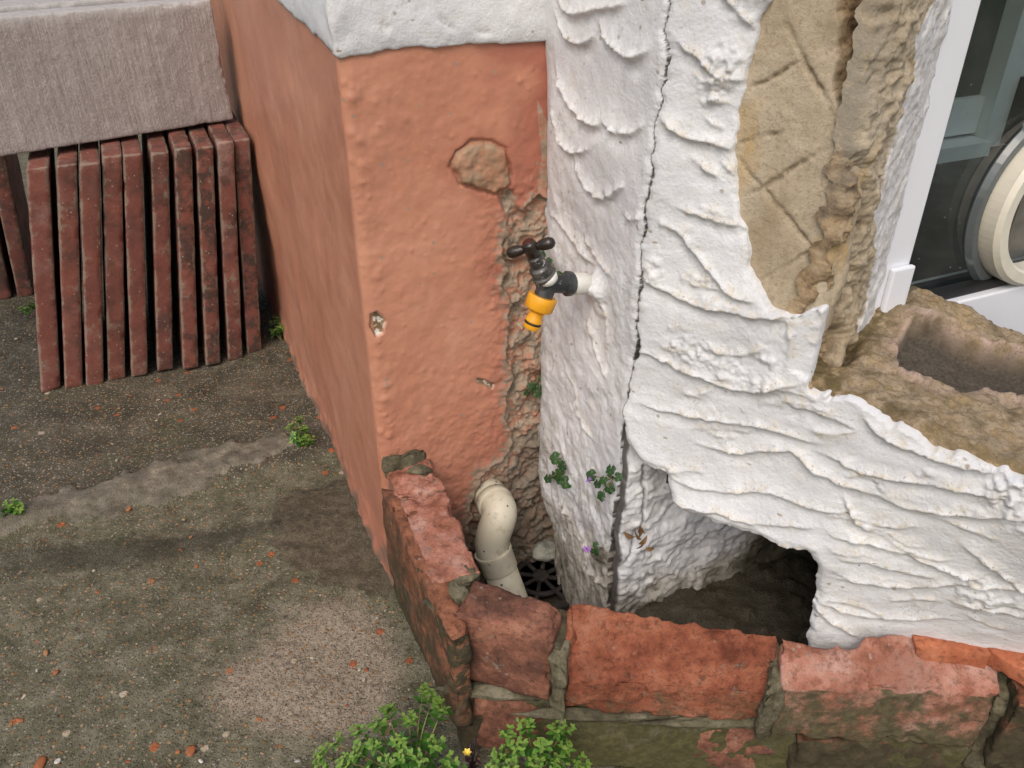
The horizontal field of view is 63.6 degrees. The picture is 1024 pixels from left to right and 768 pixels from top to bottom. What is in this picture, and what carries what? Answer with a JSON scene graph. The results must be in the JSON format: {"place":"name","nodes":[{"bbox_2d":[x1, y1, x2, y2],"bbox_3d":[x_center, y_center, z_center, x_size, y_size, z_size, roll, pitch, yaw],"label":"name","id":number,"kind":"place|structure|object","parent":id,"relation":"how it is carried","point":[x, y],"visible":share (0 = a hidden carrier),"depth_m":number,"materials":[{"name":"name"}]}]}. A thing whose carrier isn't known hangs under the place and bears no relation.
{"place":"outdoors","nodes":[
{"label":"outdoors","id":0,"kind":"place"},
{"bbox_2d":[0,134,621,767],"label":"ground","id":1,"kind":"structure","parent":0,"point":[146,658],"depth_m":1.17,"materials":[{"name":"brown soil"}]},
{"bbox_2d":[0,217,13,299],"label":"red tile","id":2,"kind":"object","parent":1,"relation":"on","point":[6,281],"visible":0.41,"depth_m":1.90,"materials":[{"name":"red tile"}]},
{"bbox_2d":[0,497,24,517],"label":"weed","id":3,"kind":"object","parent":1,"relation":"on","point":[14,507],"visible":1,"depth_m":1.25,"materials":[{"name":"green plant"}]},
{"bbox_2d":[0,154,33,297],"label":"red tile","id":4,"kind":"object","parent":1,"relation":"on","point":[14,212],"visible":0.77,"depth_m":1.87,"materials":[{"name":"red tile"}]},
{"bbox_2d":[17,301,34,316],"bbox_3d":[-1.065,-0.165,1.823,0.036,0.038,0.042,20,37,29],"label":"weed","id":5,"kind":"object","parent":1,"relation":"on","point":[26,310],"visible":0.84,"depth_m":1.82,"materials":[{"name":"green plant"}]},
{"bbox_2d":[26,148,61,392],"bbox_3d":[-0.886,-0.240,1.573,0.128,0.432,0.341,-13,34,-20],"label":"red tile","id":6,"kind":"object","parent":1,"relation":"on","point":[42,192],"visible":0.96,"depth_m":1.46,"materials":[{"name":"red tile"}]},
{"bbox_2d":[56,144,82,388],"bbox_3d":[-0.845,-0.247,1.583,0.130,0.434,0.343,-13,34,-20],"label":"red tile","id":7,"kind":"object","parent":1,"relation":"on","point":[67,176],"visible":0.94,"depth_m":1.45,"materials":[{"name":"red tile"}]},
{"bbox_2d":[79,141,103,385],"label":"red tile","id":8,"kind":"object","parent":1,"relation":"on","point":[89,175],"visible":0.95,"depth_m":1.45,"materials":[{"name":"red tile"}]},
{"bbox_2d":[99,138,124,380],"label":"red tile","id":9,"kind":"object","parent":1,"relation":"on","point":[112,207],"visible":0.93,"depth_m":1.48,"materials":[{"name":"red tile"}]},
{"bbox_2d":[119,135,147,376],"bbox_3d":[-0.745,-0.273,1.620,0.113,0.438,0.337,-13,34,-20],"label":"red tile","id":10,"kind":"object","parent":1,"relation":"on","point":[134,254],"visible":0.78,"depth_m":1.49,"materials":[{"name":"red tile"}]},
{"bbox_2d":[141,131,172,371],"bbox_3d":[-0.705,-0.283,1.640,0.108,0.435,0.334,-13,34,-20],"label":"red tile","id":11,"kind":"object","parent":1,"relation":"on","point":[155,161],"visible":0.94,"depth_m":1.53,"materials":[{"name":"red tile"}]},
{"bbox_2d":[162,127,197,369],"bbox_3d":[-0.662,-0.289,1.645,0.099,0.440,0.330,-13,34,-20],"label":"red tile","id":12,"kind":"object","parent":1,"relation":"on","point":[183,283],"visible":0.74,"depth_m":1.52,"materials":[{"name":"red tile"}]},
{"bbox_2d":[0,318,393,767],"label":"pebbles","id":13,"kind":"object","parent":1,"relation":"on","point":[42,759],"visible":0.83,"depth_m":0.97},
{"bbox_2d":[183,124,219,365],"bbox_3d":[-0.626,-0.296,1.658,0.091,0.438,0.327,-13,34,-20],"label":"red tile","id":14,"kind":"object","parent":1,"relation":"on","point":[207,306],"visible":0.71,"depth_m":1.53,"materials":[{"name":"red tile"}]},
{"bbox_2d":[0,0,232,156],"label":"concrete block","id":15,"kind":"object","parent":14,"relation":"on","point":[77,75],"depth_m":1.40,"materials":[{"name":"grey concrete"}]},
{"bbox_2d":[0,0,154,12],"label":"concrete block","id":16,"kind":"object","parent":15,"relation":"on","point":[13,5],"depth_m":1.38,"materials":[{"name":"grey concrete"}]},
{"bbox_2d":[202,121,242,360],"bbox_3d":[-0.592,-0.308,1.675,0.083,0.441,0.324,-13,34,-20],"label":"red tile","id":17,"kind":"object","parent":1,"relation":"on","point":[220,138],"visible":0.65,"depth_m":1.55,"materials":[{"name":"red tile"}]},
{"bbox_2d":[222,112,261,353],"bbox_3d":[-0.565,-0.321,1.698,0.073,0.439,0.319,-13,34,-20],"label":"red tile","id":18,"kind":"object","parent":1,"relation":"on","point":[249,305],"visible":0.48,"depth_m":1.57,"materials":[{"name":"red tile"}]},
{"bbox_2d":[268,315,283,339],"bbox_3d":[-0.493,-0.117,1.734,0.040,0.050,0.048,-14,34,-21],"label":"weed","id":19,"kind":"object","parent":1,"relation":"on","point":[278,331],"visible":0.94,"depth_m":1.73,"materials":[{"name":"green plant"}]},
{"bbox_2d":[284,415,314,447],"bbox_3d":[-0.364,0.086,1.409,0.042,0.047,0.059,-24,39,-34],"label":"weed","id":20,"kind":"object","parent":1,"relation":"on","point":[294,437],"visible":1,"depth_m":1.41,"materials":[{"name":"green plant"}]},
{"bbox_2d":[210,0,553,585],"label":"pier","id":21,"kind":"structure","parent":1,"relation":"on","point":[398,150],"depth_m":0.97,"materials":[{"name":"paint"}]},
{"bbox_2d":[473,478,527,597],"bbox_3d":[-0.017,0.249,1.149,0.073,0.221,0.129,-17,36,-25],"label":"waste pipe","id":22,"kind":"object","parent":21,"relation":"attached to","point":[496,508],"visible":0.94,"depth_m":1.11,"materials":[{"name":"beige plastic"}]},
{"bbox_2d":[523,371,541,397],"bbox_3d":[0.036,-0.017,1.059,0.049,0.071,0.015,-13,34,-21],"label":"toadflax","id":23,"kind":"object","parent":21,"relation":"attached to","point":[531,388],"visible":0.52,"depth_m":1.07,"materials":[{"name":"green plant"}]},
{"bbox_2d":[380,720,388,734],"bbox_3d":[-0.139,0.376,0.904,0.010,0.020,0.010,0,32,0],"label":"dead leaf","id":24,"kind":"object","parent":1,"relation":"on","point":[387,731],"visible":0.29,"depth_m":0.90,"materials":[{"name":"brown plant"}]},
{"bbox_2d":[312,682,467,767],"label":"spurge","id":25,"kind":"object","parent":1,"relation":"on","point":[430,743],"visible":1,"depth_m":0.86,"materials":[{"name":"green plant"}]},
{"bbox_2d":[463,736,481,767],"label":"weed","id":26,"kind":"object","parent":1,"relation":"on","point":[472,762],"visible":1,"depth_m":0.88,"materials":[{"name":"yellow plant"}]},
{"bbox_2d":[484,717,591,767],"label":"spurge","id":27,"kind":"object","parent":1,"relation":"on","point":[525,749],"visible":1,"depth_m":0.85,"materials":[{"name":"green plant"}]},
{"bbox_2d":[381,449,1023,767],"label":"brick wall","id":28,"kind":"structure","parent":1,"relation":"on","point":[627,690],"depth_m":0.84,"materials":[{"name":"red brick"}]},
{"bbox_2d":[537,0,1023,652],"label":"bay wall","id":29,"kind":"structure","parent":1,"relation":"on","point":[739,372],"depth_m":0.74,"materials":[{"name":"white paint"}]},
{"bbox_2d":[506,237,592,331],"bbox_3d":[0.052,-0.107,0.843,0.115,0.105,0.034,-13,34,-20],"label":"tap","id":30,"kind":"object","parent":29,"relation":"attached to","point":[549,283],"visible":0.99,"depth_m":0.83,"materials":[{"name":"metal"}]},
{"bbox_2d":[541,250,562,273],"bbox_3d":[0.041,-0.133,0.949,0.015,0.036,0.061,-16,35,-24],"label":"toadflax","id":31,"kind":"object","parent":29,"relation":"attached to","point":[549,259],"visible":0.06,"depth_m":0.94,"materials":[{"name":"green plant"}]},
{"bbox_2d":[544,451,570,488],"bbox_3d":[0.057,0.112,1.053,0.020,0.060,0.052,-14,34,-21],"label":"toadflax","id":32,"kind":"object","parent":29,"relation":"attached to","point":[560,478],"visible":1,"depth_m":1.04,"materials":[{"name":"green plant"}]},
{"bbox_2d":[583,541,602,556],"bbox_3d":[0.096,0.199,0.993,0.025,0.021,0.016,15,35,22],"label":"toadflax","id":33,"kind":"object","parent":29,"relation":"attached to","point":[595,550],"visible":1,"depth_m":0.99,"materials":[{"name":"green plant"}]},
{"bbox_2d":[586,464,622,501],"bbox_3d":[0.105,0.104,0.922,0.018,0.058,0.056,-16,35,-24],"label":"toadflax","id":34,"kind":"object","parent":29,"relation":"attached to","point":[603,480],"visible":1,"depth_m":0.92,"materials":[{"name":"green plant"}]},
{"bbox_2d":[624,526,654,551],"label":"dead leaves","id":35,"kind":"object","parent":29,"relation":"attached to","point":[643,541],"visible":1,"depth_m":0.95,"materials":[{"name":"brown plant"}]},
{"bbox_2d":[874,0,1023,334],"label":"window frame","id":36,"kind":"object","parent":29,"relation":"attached to","point":[988,283],"depth_m":0.80,"materials":[{"name":"white plastic"}]},
{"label":"interior wall","id":37,"kind":"structure","parent":29,"relation":"attached to","visible":0},
{"bbox_2d":[937,0,1023,163],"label":"door","id":38,"kind":"structure","parent":37,"relation":"attached to","point":[986,113],"depth_m":1.68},
{"bbox_2d":[528,550,817,644],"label":"pit floor","id":39,"kind":"structure","parent":0,"point":[775,597],"depth_m":1.04,"materials":[{"name":"brown soil"}]},
{"bbox_2d":[517,559,568,610],"bbox_3d":[0.043,0.285,1.224,0.144,0.012,0.144,-13,34,-20],"label":"drain grate","id":40,"kind":"object","parent":39,"relation":"on","point":[539,579],"visible":0.26,"depth_m":1.22,"materials":[{"name":"metal"}]},
{"bbox_2d":[524,539,554,561],"bbox_3d":[0.048,0.252,1.241,0.070,0.036,0.038,0,32,0],"label":"stone","id":41,"kind":"object","parent":40,"relation":"on","point":[544,551],"visible":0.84,"depth_m":1.23,"materials":[{"name":"white stone"}]},
{"bbox_2d":[909,144,1023,281],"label":"interior floor","id":42,"kind":"structure","parent":0,"point":[938,248],"depth_m":1.42,"materials":[{"name":"grey"}]}
]}

